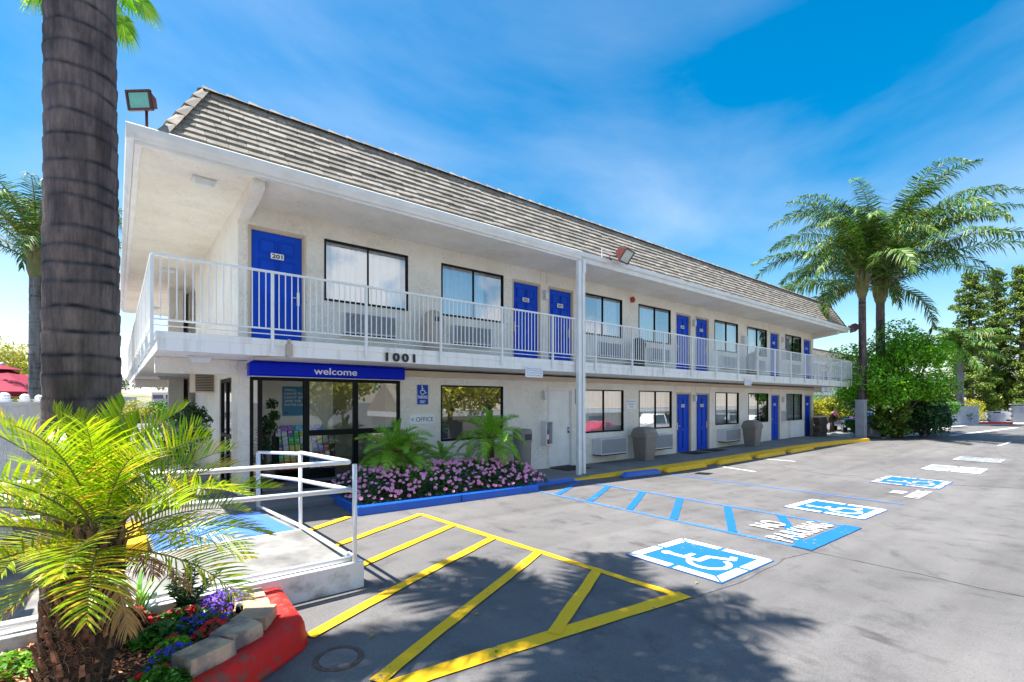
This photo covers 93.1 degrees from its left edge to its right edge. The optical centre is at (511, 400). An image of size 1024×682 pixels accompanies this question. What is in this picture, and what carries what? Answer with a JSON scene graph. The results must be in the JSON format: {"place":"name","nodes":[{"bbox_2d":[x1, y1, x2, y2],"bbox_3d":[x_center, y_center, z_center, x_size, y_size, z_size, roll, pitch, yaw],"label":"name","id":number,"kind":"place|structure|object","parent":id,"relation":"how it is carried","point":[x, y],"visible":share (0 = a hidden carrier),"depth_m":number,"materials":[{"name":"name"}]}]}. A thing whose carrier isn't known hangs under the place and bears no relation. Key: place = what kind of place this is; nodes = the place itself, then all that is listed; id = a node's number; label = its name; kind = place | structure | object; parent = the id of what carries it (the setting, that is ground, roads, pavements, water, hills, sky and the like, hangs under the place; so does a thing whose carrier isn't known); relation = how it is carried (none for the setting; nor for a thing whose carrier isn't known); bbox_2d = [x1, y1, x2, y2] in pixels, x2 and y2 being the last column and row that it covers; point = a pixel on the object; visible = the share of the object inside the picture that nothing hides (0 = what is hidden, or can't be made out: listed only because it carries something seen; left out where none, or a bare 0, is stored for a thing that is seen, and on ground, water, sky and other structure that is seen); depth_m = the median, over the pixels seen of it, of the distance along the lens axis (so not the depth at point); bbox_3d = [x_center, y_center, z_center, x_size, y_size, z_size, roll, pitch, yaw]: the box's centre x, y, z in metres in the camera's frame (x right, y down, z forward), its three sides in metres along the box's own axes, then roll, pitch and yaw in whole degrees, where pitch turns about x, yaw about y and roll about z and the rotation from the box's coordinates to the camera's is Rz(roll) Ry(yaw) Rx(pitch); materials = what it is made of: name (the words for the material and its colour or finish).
{"place":"outdoors","nodes":[
{"label":"outdoors","id":0,"kind":"place"},
{"bbox_2d":[0,600,233,681],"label":"mulch","id":1,"kind":"object","parent":0,"point":[138,653],"visible":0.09,"depth_m":3.02,"materials":[{"name":"brown plant"}]},
{"bbox_2d":[0,650,37,681],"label":"ground cover","id":2,"kind":"object","parent":1,"relation":"on","point":[13,654],"visible":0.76,"depth_m":2.90,"materials":[{"name":"green plant"}]},
{"bbox_2d":[126,605,157,633],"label":"red geranium","id":3,"kind":"object","parent":1,"relation":"on","point":[148,615],"visible":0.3,"depth_m":3.43,"materials":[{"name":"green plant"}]},
{"bbox_2d":[0,393,285,681],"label":"dwarf date palm","id":4,"kind":"object","parent":1,"relation":"on","point":[78,638],"visible":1,"depth_m":2.62,"materials":[{"name":"plant"}]},
{"bbox_2d":[125,569,182,622],"bbox_3d":[-2.762,1.414,3.560,0.426,0.433,0.454,0,0,30],"label":"strap leaf plant","id":5,"kind":"object","parent":1,"relation":"on","point":[140,591],"visible":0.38,"depth_m":3.59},
{"bbox_2d":[126,619,192,651],"bbox_3d":[-2.383,1.577,3.300,0.391,0.147,0.307,0,0,-39],"label":"ground cover","id":6,"kind":"object","parent":1,"relation":"on","point":[153,633],"visible":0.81,"depth_m":3.23,"materials":[{"name":"green plant"}]},
{"bbox_2d":[127,663,193,681],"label":"ground cover","id":7,"kind":"object","parent":1,"relation":"on","point":[164,672],"visible":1,"depth_m":2.72,"materials":[{"name":"green plant"}]},
{"bbox_2d":[141,641,192,673],"bbox_3d":[-2.086,1.571,2.999,0.334,0.130,0.294,0,0,-39],"label":"blue lobelia","id":8,"kind":"object","parent":1,"relation":"on","point":[168,652],"visible":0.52,"depth_m":2.95,"materials":[{"name":"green plant"}]},
{"bbox_2d":[147,633,194,657],"bbox_3d":[-2.201,1.585,3.164,0.287,0.114,0.240,0,0,-39],"label":"ground cover","id":9,"kind":"object","parent":1,"relation":"on","point":[168,641],"visible":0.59,"depth_m":3.15,"materials":[{"name":"green plant"}]},
{"bbox_2d":[143,604,217,631],"bbox_3d":[-2.400,1.567,3.513,0.460,0.147,0.283,0,0,-39],"label":"red geranium","id":10,"kind":"object","parent":1,"relation":"on","point":[189,611],"visible":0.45,"depth_m":3.50,"materials":[{"name":"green plant"}]},
{"bbox_2d":[163,558,222,610],"bbox_3d":[-2.416,1.429,3.678,0.346,0.420,0.398,0,0,-14],"label":"feathery shrub","id":11,"kind":"object","parent":1,"relation":"on","point":[183,599],"visible":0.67,"depth_m":3.65,"materials":[{"name":"green plant"}]},
{"bbox_2d":[161,610,235,640],"bbox_3d":[-2.184,1.565,3.407,0.500,0.141,0.379,0,0,-39],"label":"blue lobelia","id":12,"kind":"object","parent":1,"relation":"on","point":[193,622],"visible":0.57,"depth_m":3.39,"materials":[{"name":"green plant"}]},
{"bbox_2d":[189,617,228,643],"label":"red geranium","id":13,"kind":"object","parent":1,"relation":"on","point":[208,628],"visible":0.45,"depth_m":3.26,"materials":[{"name":"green plant"}]},
{"bbox_2d":[198,587,249,612],"bbox_3d":[-2.244,1.556,3.795,0.413,0.156,0.354,0,0,-39],"label":"purple lobelia","id":14,"kind":"object","parent":1,"relation":"on","point":[210,599],"visible":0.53,"depth_m":3.72,"materials":[{"name":"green plant"}]},
{"bbox_2d":[230,604,276,629],"bbox_3d":[-1.858,1.577,3.509,0.233,0.114,0.268,0,0,-8],"label":"edging stone","id":15,"kind":"object","parent":1,"relation":"on","point":[265,615],"visible":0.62,"depth_m":3.50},
{"bbox_2d":[0,0,1023,401],"label":"sky","id":16,"kind":"structure","parent":0,"point":[687,127],"materials":[{"name":"blue"}]},
{"bbox_2d":[122,404,1023,681],"bbox_3d":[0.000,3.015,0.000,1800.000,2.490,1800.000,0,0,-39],"label":"ground","id":17,"kind":"structure","parent":0,"point":[828,612],"depth_m":5.04,"materials":[{"name":"asphalt"}]},
{"bbox_2d":[0,362,27,395],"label":"patio umbrella","id":18,"kind":"object","parent":17,"relation":"on","point":[13,382],"visible":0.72,"depth_m":13.68,"materials":[{"name":"red fabric"}]},
{"bbox_2d":[0,336,27,401],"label":"yellow tree","id":19,"kind":"object","parent":17,"relation":"on","point":[13,358],"visible":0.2,"depth_m":23.77,"materials":[{"name":"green plant"}]},
{"bbox_2d":[0,392,41,543],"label":"vinyl fence","id":20,"kind":"object","parent":17,"relation":"on","point":[26,406],"visible":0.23,"depth_m":6.79,"materials":[{"name":"plastic"}]},
{"bbox_2d":[0,171,122,401],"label":"palm tree","id":21,"kind":"object","parent":17,"relation":"on","point":[29,240],"visible":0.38,"depth_m":12.78,"materials":[{"name":"plant"}]},
{"bbox_2d":[36,0,127,655],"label":"palm tree","id":22,"kind":"object","parent":17,"relation":"on","point":[80,341],"visible":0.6,"depth_m":3.03,"materials":[{"name":"plant"}]},
{"bbox_2d":[18,0,164,56],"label":"fan palm","id":23,"kind":"object","parent":17,"relation":"on","point":[127,31],"visible":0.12,"depth_m":12.29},
{"bbox_2d":[121,399,159,422],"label":"street shrub","id":24,"kind":"object","parent":17,"relation":"on","point":[140,409],"visible":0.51,"depth_m":38.87,"materials":[{"name":"yellow plant"}]},
{"bbox_2d":[0,464,344,630],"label":"ramp","id":25,"kind":"structure","parent":17,"relation":"on","point":[287,549],"depth_m":4.91,"materials":[{"name":"concrete"}]},
{"bbox_2d":[126,522,146,556],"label":"ramp side curb","id":26,"kind":"structure","parent":25,"relation":"on","point":[132,542],"depth_m":4.98,"materials":[{"name":"yellow paint"}]},
{"bbox_2d":[0,451,356,628],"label":"handrail","id":27,"kind":"object","parent":25,"relation":"on","point":[259,497],"visible":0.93,"depth_m":4.50,"materials":[{"name":"metal"}]},
{"bbox_2d":[0,552,363,652],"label":"ramp curb","id":28,"kind":"structure","parent":25,"relation":"on","point":[310,583],"depth_m":4.31,"materials":[{"name":"white paint"}]},
{"bbox_2d":[157,402,213,498],"bbox_3d":[-5.877,0.875,8.777,0.768,1.750,0.781,0,0,19],"label":"ficus tree","id":29,"kind":"object","parent":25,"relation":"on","point":[195,411],"visible":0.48,"depth_m":8.68,"materials":[{"name":"green plant"}]},
{"bbox_2d":[147,511,294,551],"bbox_3d":[-3.831,1.647,6.290,1.380,0.143,2.110,0,0,-39],"label":"blue ramp paint","id":30,"kind":"object","parent":25,"relation":"on","point":[272,524],"visible":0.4,"depth_m":6.08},
{"bbox_2d":[191,587,306,681],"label":"red kerb","id":31,"kind":"structure","parent":17,"relation":"on","point":[282,639],"depth_m":3.26,"materials":[{"name":"paint"}]},
{"bbox_2d":[171,636,235,677],"bbox_3d":[-1.895,1.572,2.981,0.198,0.123,0.290,0,0,22],"label":"edging stone","id":32,"kind":"object","parent":31,"relation":"on","point":[201,656],"visible":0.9,"depth_m":2.93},
{"bbox_2d":[209,616,262,649],"bbox_3d":[-1.834,1.573,3.260,0.228,0.126,0.285,0,0,10],"label":"edging stone","id":33,"kind":"object","parent":31,"relation":"on","point":[242,631],"visible":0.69,"depth_m":3.23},
{"bbox_2d":[312,645,363,671],"bbox_3d":[-1.208,1.802,3.377,0.340,0.028,0.340,0,0,-39],"label":"manhole cover","id":34,"kind":"object","parent":17,"relation":"on","point":[338,658],"visible":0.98,"depth_m":3.37,"materials":[{"name":"metal"}]},
{"bbox_2d":[3,435,862,540],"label":"walkway","id":35,"kind":"structure","parent":17,"relation":"on","point":[549,473],"depth_m":13.24,"materials":[{"name":"concrete"}]},
{"bbox_2d":[325,474,538,515],"bbox_3d":[-1.332,1.817,9.711,4.340,0.293,1.871,0,0,-39],"label":"planter","id":36,"kind":"object","parent":35,"relation":"on","point":[393,505],"visible":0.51,"depth_m":8.79,"materials":[{"name":"blue paint"}]},
{"bbox_2d":[353,417,437,489],"bbox_3d":[-2.195,1.044,9.381,1.547,1.453,1.493,0,0,37],"label":"dwarf date palm","id":37,"kind":"object","parent":36,"relation":"in","point":[398,441],"visible":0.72,"depth_m":9.18,"materials":[{"name":"plant"}]},
{"bbox_2d":[326,456,548,504],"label":"impatiens","id":38,"kind":"object","parent":36,"relation":"in","point":[364,476],"visible":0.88,"depth_m":9.09,"materials":[{"name":"pink plant"}]},
{"bbox_2d":[420,440,468,486],"bbox_3d":[-1.413,1.341,10.069,1.061,1.045,1.120,0,0,-11],"label":"dwarf date palm","id":39,"kind":"object","parent":36,"relation":"in","point":[442,451],"visible":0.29,"depth_m":10.05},
{"bbox_2d":[450,407,526,482],"bbox_3d":[-0.503,0.961,10.531,1.714,1.677,1.565,0,0,2],"label":"dwarf date palm","id":40,"kind":"object","parent":36,"relation":"in","point":[489,447],"visible":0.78,"depth_m":10.41,"materials":[{"name":"plant"}]},
{"bbox_2d":[513,429,531,472],"bbox_3d":[0.268,1.306,12.480,0.500,1.150,0.505,0,0,-39],"label":"trash can","id":41,"kind":"object","parent":35,"relation":"on","point":[524,452],"visible":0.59,"depth_m":12.28,"materials":[{"name":"beige plastic"}]},
{"bbox_2d":[631,426,657,460],"bbox_3d":[4.288,1.386,15.699,0.670,1.075,0.652,0,0,-39],"label":"trash can","id":42,"kind":"object","parent":35,"relation":"on","point":[644,438],"visible":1,"depth_m":15.49,"materials":[{"name":"beige plastic"}]},
{"bbox_2d":[741,420,762,446],"bbox_3d":[10.045,1.356,20.270,0.670,1.075,0.652,0,0,-39],"label":"trash can","id":43,"kind":"object","parent":35,"relation":"on","point":[752,431],"visible":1,"depth_m":20.07,"materials":[{"name":"beige plastic"}]},
{"bbox_2d":[811,415,829,436],"bbox_3d":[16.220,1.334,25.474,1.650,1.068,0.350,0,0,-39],"label":"trash can","id":44,"kind":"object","parent":35,"relation":"on","point":[820,428],"depth_m":25.17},
{"bbox_2d":[306,514,601,681],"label":"yellow aisle hatching","id":45,"kind":"object","parent":17,"relation":"on","point":[558,626],"visible":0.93,"depth_m":4.40,"materials":[{"name":"paint"}]},
{"bbox_2d":[120,85,851,495],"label":"motel building","id":46,"kind":"structure","parent":17,"relation":"on","point":[288,239],"depth_m":11.32,"materials":[{"name":"white paint"}]},
{"bbox_2d":[125,89,157,126],"bbox_3d":[-5.301,-4.131,6.969,0.360,0.561,0.235,0,0,3],"label":"floodlight","id":47,"kind":"object","parent":46,"relation":"attached to","point":[141,100],"visible":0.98,"depth_m":6.90,"materials":[{"name":"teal metal"}]},
{"bbox_2d":[190,174,216,188],"bbox_3d":[-5.053,-3.570,7.945,0.340,0.109,0.220,0,0,-39],"label":"ceiling lamp","id":48,"kind":"object","parent":46,"relation":"attached to","point":[203,182],"visible":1,"depth_m":7.88,"materials":[{"name":"plastic"}]},
{"bbox_2d":[221,378,230,483],"bbox_3d":[-5.807,0.655,9.911,0.060,2.190,1.360,0,0,-39],"label":"side door","id":49,"kind":"structure","parent":46,"relation":"in","point":[226,383],"depth_m":9.92,"materials":[{"name":"black paint"}]},
{"bbox_2d":[253,398,280,485],"bbox_3d":[-4.985,0.838,9.809,0.636,1.798,0.540,0,0,11],"label":"ficus tree","id":50,"kind":"object","parent":46,"relation":"on","point":[269,421],"visible":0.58,"depth_m":9.74,"materials":[{"name":"green plant"}]},
{"bbox_2d":[248,224,305,340],"bbox_3d":[-4.517,-2.139,9.312,1.026,2.233,0.180,0,0,-39],"label":"door","id":51,"kind":"structure","parent":46,"relation":"in","point":[268,248],"depth_m":9.29,"materials":[{"name":"blue paint"}]},
{"bbox_2d":[282,386,302,415],"bbox_3d":[-4.938,0.010,11.068,0.570,0.660,0.041,0,0,-39],"label":"poster","id":52,"kind":"object","parent":46,"relation":"attached to","point":[292,401],"visible":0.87,"depth_m":11.01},
{"bbox_2d":[272,430,334,482],"bbox_3d":[-4.645,1.204,10.828,1.220,1.067,0.450,0,0,-39],"label":"brochure rack","id":53,"kind":"object","parent":46,"relation":"on","point":[321,472],"visible":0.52,"depth_m":10.77,"materials":[{"name":"black paint"}]},
{"bbox_2d":[247,361,404,380],"bbox_3d":[-3.610,-0.584,9.790,3.070,0.283,0.218,0,0,-39],"label":"welcome sign","id":54,"kind":"object","parent":46,"relation":"attached to","point":[287,370],"visible":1,"depth_m":9.56,"materials":[{"name":"plastic"}]},
{"bbox_2d":[324,238,407,310],"bbox_3d":[-3.156,-2.655,10.491,1.860,1.250,0.269,0,0,-39],"label":"window","id":55,"kind":"structure","parent":46,"relation":"in","point":[345,263],"depth_m":10.44,"materials":[{"name":"glass"}]},
{"bbox_2d":[410,414,434,423],"bbox_3d":[-2.074,0.427,11.205,0.640,0.225,0.014,0,0,-39],"label":"office sign","id":56,"kind":"object","parent":46,"relation":"attached to","point":[422,418],"visible":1,"depth_m":11.20,"materials":[{"name":"white"}]},
{"bbox_2d":[417,385,427,404],"bbox_3d":[-2.066,-0.140,11.211,0.290,0.460,0.015,0,0,-39],"label":"parking sign","id":57,"kind":"object","parent":46,"relation":"attached to","point":[422,394],"visible":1,"depth_m":11.20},
{"bbox_2d":[424,310,443,351],"bbox_3d":[-1.775,-1.532,10.966,0.480,1.020,0.485,0,0,-39],"label":"trash can","id":58,"kind":"object","parent":46,"relation":"on","point":[433,345],"visible":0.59,"depth_m":10.77,"materials":[{"name":"beige plastic"}]},
{"bbox_2d":[441,385,502,440],"bbox_3d":[-0.982,0.300,12.145,1.880,1.340,0.082,0,0,-39],"label":"window","id":59,"kind":"structure","parent":46,"relation":"in","point":[501,388],"depth_m":12.18,"materials":[{"name":"glass"}]},
{"bbox_2d":[441,263,503,322],"bbox_3d":[-1.037,-2.655,12.228,1.880,1.250,0.280,0,0,-39],"label":"window","id":60,"kind":"structure","parent":46,"relation":"in","point":[458,284],"depth_m":12.15,"materials":[{"name":"glass"}]},
{"bbox_2d":[512,278,540,358],"bbox_3d":[0.355,-2.139,13.290,1.026,2.233,0.180,0,0,-39],"label":"door","id":61,"kind":"structure","parent":46,"relation":"in","point":[526,295],"depth_m":13.28,"materials":[{"name":"blue paint"}]},
{"bbox_2d":[541,421,552,444],"bbox_3d":[0.977,0.900,13.556,0.260,0.660,0.230,0,0,-39],"label":"extinguisher cabinet","id":62,"kind":"object","parent":46,"relation":"attached to","point":[546,432],"visible":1,"depth_m":13.52,"materials":[{"name":"metal"}]},
{"bbox_2d":[548,286,573,360],"bbox_3d":[1.378,-2.139,14.125,1.026,2.233,0.180,0,0,-39],"label":"door","id":63,"kind":"structure","parent":46,"relation":"in","point":[560,301],"depth_m":14.16,"materials":[{"name":"blue paint"}]},
{"bbox_2d":[549,388,572,467],"bbox_3d":[1.371,0.775,14.125,0.956,2.260,0.172,0,0,-39],"label":"door","id":64,"kind":"structure","parent":46,"relation":"in","point":[560,399],"depth_m":14.16,"materials":[{"name":"white paint"}]},
{"bbox_2d":[585,293,621,337],"bbox_3d":[2.783,-2.655,15.345,1.900,1.250,0.278,0,0,-39],"label":"window","id":65,"kind":"structure","parent":46,"relation":"in","point":[606,309],"depth_m":15.62,"materials":[{"name":"glass"}]},
{"bbox_2d":[585,389,623,432],"bbox_3d":[2.819,0.325,15.372,1.950,1.330,0.273,0,0,-39],"label":"window","id":66,"kind":"structure","parent":46,"relation":"in","point":[602,406],"depth_m":15.43,"materials":[{"name":"glass"}]},
{"bbox_2d":[609,246,634,264],"bbox_3d":[2.982,-3.963,13.265,0.605,0.414,0.524,0,0,39],"label":"floodlight","id":67,"kind":"object","parent":46,"relation":"attached to","point":[624,255],"visible":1,"depth_m":13.11,"materials":[{"name":"red metal"}]},
{"bbox_2d":[638,304,670,344],"bbox_3d":[4.939,-2.655,17.107,1.910,1.250,0.280,0,0,-39],"label":"window","id":68,"kind":"structure","parent":46,"relation":"in","point":[646,316],"depth_m":17.04,"materials":[{"name":"glass"}]},
{"bbox_2d":[639,391,671,428],"bbox_3d":[4.974,0.325,17.136,1.960,1.330,0.280,0,0,-39],"label":"window","id":69,"kind":"structure","parent":46,"relation":"in","point":[651,403],"depth_m":17.16,"materials":[{"name":"glass"}]},
{"bbox_2d":[676,312,690,369],"bbox_3d":[6.366,-2.139,18.197,1.006,2.233,0.180,0,0,-39],"label":"door","id":70,"kind":"structure","parent":46,"relation":"in","point":[683,321],"depth_m":18.19,"materials":[{"name":"blue paint"}]},
{"bbox_2d":[676,392,690,452],"bbox_3d":[6.390,0.808,18.216,1.006,2.226,0.180,0,0,-39],"label":"door","id":71,"kind":"structure","parent":46,"relation":"in","point":[683,400],"depth_m":18.23,"materials":[{"name":"blue paint"}]},
{"bbox_2d":[695,316,708,370],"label":"door","id":72,"kind":"structure","parent":46,"relation":"in","point":[702,327],"depth_m":19.09,"materials":[{"name":"blue paint"}]},
{"bbox_2d":[696,393,709,449],"bbox_3d":[7.435,0.803,19.070,1.006,2.216,0.180,0,0,-39],"label":"door","id":73,"kind":"structure","parent":46,"relation":"in","point":[703,399],"depth_m":19.11,"materials":[{"name":"blue paint"}]},
{"bbox_2d":[714,319,737,352],"bbox_3d":[8.859,-2.655,20.307,1.970,1.250,0.280,0,0,-39],"label":"window","id":74,"kind":"structure","parent":46,"relation":"in","point":[727,329],"depth_m":20.55,"materials":[{"name":"glass"}]},
{"bbox_2d":[715,392,738,424],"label":"window","id":75,"kind":"structure","parent":46,"relation":"in","point":[724,401],"depth_m":20.36,"materials":[{"name":"glass"}]},
{"bbox_2d":[748,393,767,421],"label":"window","id":76,"kind":"structure","parent":46,"relation":"in","point":[751,396],"depth_m":22.06,"materials":[{"name":"glass"}]},
{"bbox_2d":[770,332,778,375],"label":"door","id":77,"kind":"structure","parent":46,"relation":"in","point":[774,337],"depth_m":23.15,"materials":[{"name":"blue paint"}]},
{"bbox_2d":[771,394,779,439],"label":"door","id":78,"kind":"structure","parent":46,"relation":"in","point":[775,398],"depth_m":23.30,"materials":[{"name":"blue paint"}]},
{"bbox_2d":[786,394,801,420],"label":"window","id":79,"kind":"structure","parent":46,"relation":"in","point":[791,399],"depth_m":24.77,"materials":[{"name":"glass"}]},
{"bbox_2d":[804,395,811,435],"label":"door","id":80,"kind":"structure","parent":46,"relation":"in","point":[807,398],"depth_m":25.84,"materials":[{"name":"blue paint"}]},
{"bbox_2d":[386,513,690,681],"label":"yellow aisle outline","id":81,"kind":"object","parent":17,"relation":"on","point":[453,665],"visible":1,"depth_m":3.81,"materials":[{"name":"paint"}]},
{"bbox_2d":[620,469,661,477],"bbox_3d":[3.461,1.938,12.973,1.670,0.172,0.185,0,0,-39],"label":"wheel stop","id":82,"kind":"object","parent":17,"relation":"on","point":[639,473],"visible":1,"depth_m":12.83,"materials":[{"name":"blue paint"}]},
{"bbox_2d":[539,481,860,549],"bbox_3d":[2.744,1.913,8.988,1.980,0.043,5.766,0,0,-39],"label":"blue aisle hatching","id":83,"kind":"object","parent":17,"relation":"on","point":[818,540],"visible":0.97,"depth_m":7.45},
{"bbox_2d":[626,538,774,582],"bbox_3d":[2.224,1.864,5.766,1.240,0.027,1.200,0,0,-39],"label":"symbol panel","id":84,"kind":"object","parent":17,"relation":"on","point":[686,548],"visible":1,"depth_m":5.72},
{"bbox_2d":[628,538,771,581],"bbox_3d":[2.224,1.859,5.766,1.215,0.026,1.176,0,0,-39],"label":"wheelchair symbol","id":85,"kind":"object","parent":84,"relation":"on","point":[736,571],"visible":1,"depth_m":5.64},
{"bbox_2d":[538,474,899,547],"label":"blue bay lines","id":86,"kind":"object","parent":17,"relation":"on","point":[711,503],"visible":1,"depth_m":8.55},
{"bbox_2d":[574,438,869,480],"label":"yellow kerb","id":87,"kind":"structure","parent":17,"relation":"on","point":[660,468],"depth_m":16.61,"materials":[{"name":"paint"}]},
{"bbox_2d":[749,521,832,541],"bbox_3d":[4.098,1.904,7.283,1.600,0.034,0.820,0,0,-39],"label":"no parking lettering","id":88,"kind":"object","parent":17,"relation":"on","point":[790,536],"visible":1,"depth_m":7.19},
{"bbox_2d":[783,499,886,519],"bbox_3d":[5.931,1.976,8.896,1.400,0.038,1.260,0,0,-39],"label":"symbol panel","id":89,"kind":"object","parent":17,"relation":"on","point":[819,504],"visible":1,"depth_m":8.87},
{"bbox_2d":[787,499,884,518],"bbox_3d":[5.931,1.971,8.896,1.372,0.038,1.235,0,0,-39],"label":"wheelchair symbol","id":90,"kind":"object","parent":89,"relation":"on","point":[868,514],"visible":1,"depth_m":8.78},
{"bbox_2d":[815,394,854,431],"bbox_3d":[20.350,0.818,30.800,2.227,2.484,2.322,0,0,-13],"label":"garden bush","id":91,"kind":"object","parent":17,"relation":"on","point":[831,419],"visible":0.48,"depth_m":30.53,"materials":[{"name":"yellow plant"}]},
{"bbox_2d":[813,348,872,419],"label":"motel wing","id":92,"kind":"structure","parent":17,"relation":"on","point":[822,353],"depth_m":47.53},
{"bbox_2d":[692,429,1023,597],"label":"tar seams","id":93,"kind":"object","parent":17,"relation":"on","point":[753,574],"visible":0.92,"depth_m":5.48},
{"bbox_2d":[854,400,867,437],"bbox_3d":[17.999,0.980,24.999,0.500,2.060,0.460,0,0,-39],"label":"gate post","id":94,"kind":"object","parent":17,"relation":"on","point":[860,418],"visible":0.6,"depth_m":24.83,"materials":[{"name":"grey paint"}]},
{"bbox_2d":[771,208,997,437],"bbox_3d":[18.632,-3.435,25.351,8.789,11.570,9.715,0,0,-39],"label":"palm tree","id":95,"kind":"object","parent":17,"relation":"on","point":[859,268],"visible":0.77,"depth_m":25.15,"materials":[{"name":"plant"}]},
{"bbox_2d":[749,156,1023,435],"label":"palm tree","id":96,"kind":"object","parent":17,"relation":"on","point":[872,226],"visible":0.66,"depth_m":25.21,"materials":[{"name":"plant"}]},
{"bbox_2d":[868,404,913,437],"bbox_3d":[20.363,1.123,26.052,2.040,1.973,1.939,0,0,-39],"label":"bush","id":97,"kind":"object","parent":17,"relation":"on","point":[888,425],"visible":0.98,"depth_m":25.68,"materials":[{"name":"green plant"}]},
{"bbox_2d":[824,318,971,437],"bbox_3d":[20.708,-1.194,26.238,5.863,6.605,5.118,0,0,7],"label":"leafy tree","id":98,"kind":"object","parent":17,"relation":"on","point":[894,387],"visible":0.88,"depth_m":25.38,"materials":[{"name":"green plant"}]},
{"bbox_2d":[875,476,951,488],"bbox_3d":[10.046,2.045,12.204,1.600,0.004,1.350,0,0,-39],"label":"symbol panel","id":99,"kind":"object","parent":17,"relation":"on","point":[925,483],"visible":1,"depth_m":12.12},
{"bbox_2d":[870,476,950,488],"bbox_3d":[10.046,2.040,12.204,1.568,0.004,1.323,0,0,-39],"label":"wheelchair symbol","id":100,"kind":"object","parent":99,"relation":"on","point":[943,483],"visible":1,"depth_m":12.09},
{"bbox_2d":[905,401,954,437],"bbox_3d":[22.302,0.931,26.330,2.680,2.357,2.812,0,0,-39],"label":"bush","id":101,"kind":"object","parent":17,"relation":"on","point":[921,412],"visible":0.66,"depth_m":25.71,"materials":[{"name":"green plant"}]},
{"bbox_2d":[950,406,978,425],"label":"block wall","id":102,"kind":"structure","parent":17,"relation":"on","point":[961,418],"depth_m":39.22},
{"bbox_2d":[924,326,1013,405],"bbox_3d":[36.849,-2.058,39.835,6.419,8.717,6.093,0,0,-39],"label":"palm tree","id":103,"kind":"object","parent":17,"relation":"on","point":[961,337],"visible":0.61,"depth_m":39.12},
{"bbox_2d":[946,270,1005,413],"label":"conifer","id":104,"kind":"object","parent":17,"relation":"on","point":[969,299],"visible":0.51,"depth_m":46.44,"materials":[{"name":"green plant"}]},
{"bbox_2d":[966,268,1023,412],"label":"conifer","id":105,"kind":"object","parent":17,"relation":"on","point":[997,307],"visible":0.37,"depth_m":48.45,"materials":[{"name":"green plant"}]},
{"bbox_2d":[987,264,1023,412],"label":"conifer","id":106,"kind":"object","parent":17,"relation":"on","point":[1017,312],"visible":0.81,"depth_m":46.98,"materials":[{"name":"green plant"}]},
{"bbox_2d":[1009,404,1023,422],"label":"block wall","id":107,"kind":"structure","parent":17,"relation":"on","point":[1017,416],"depth_m":43.20,"materials":[{"name":"grey paint"}]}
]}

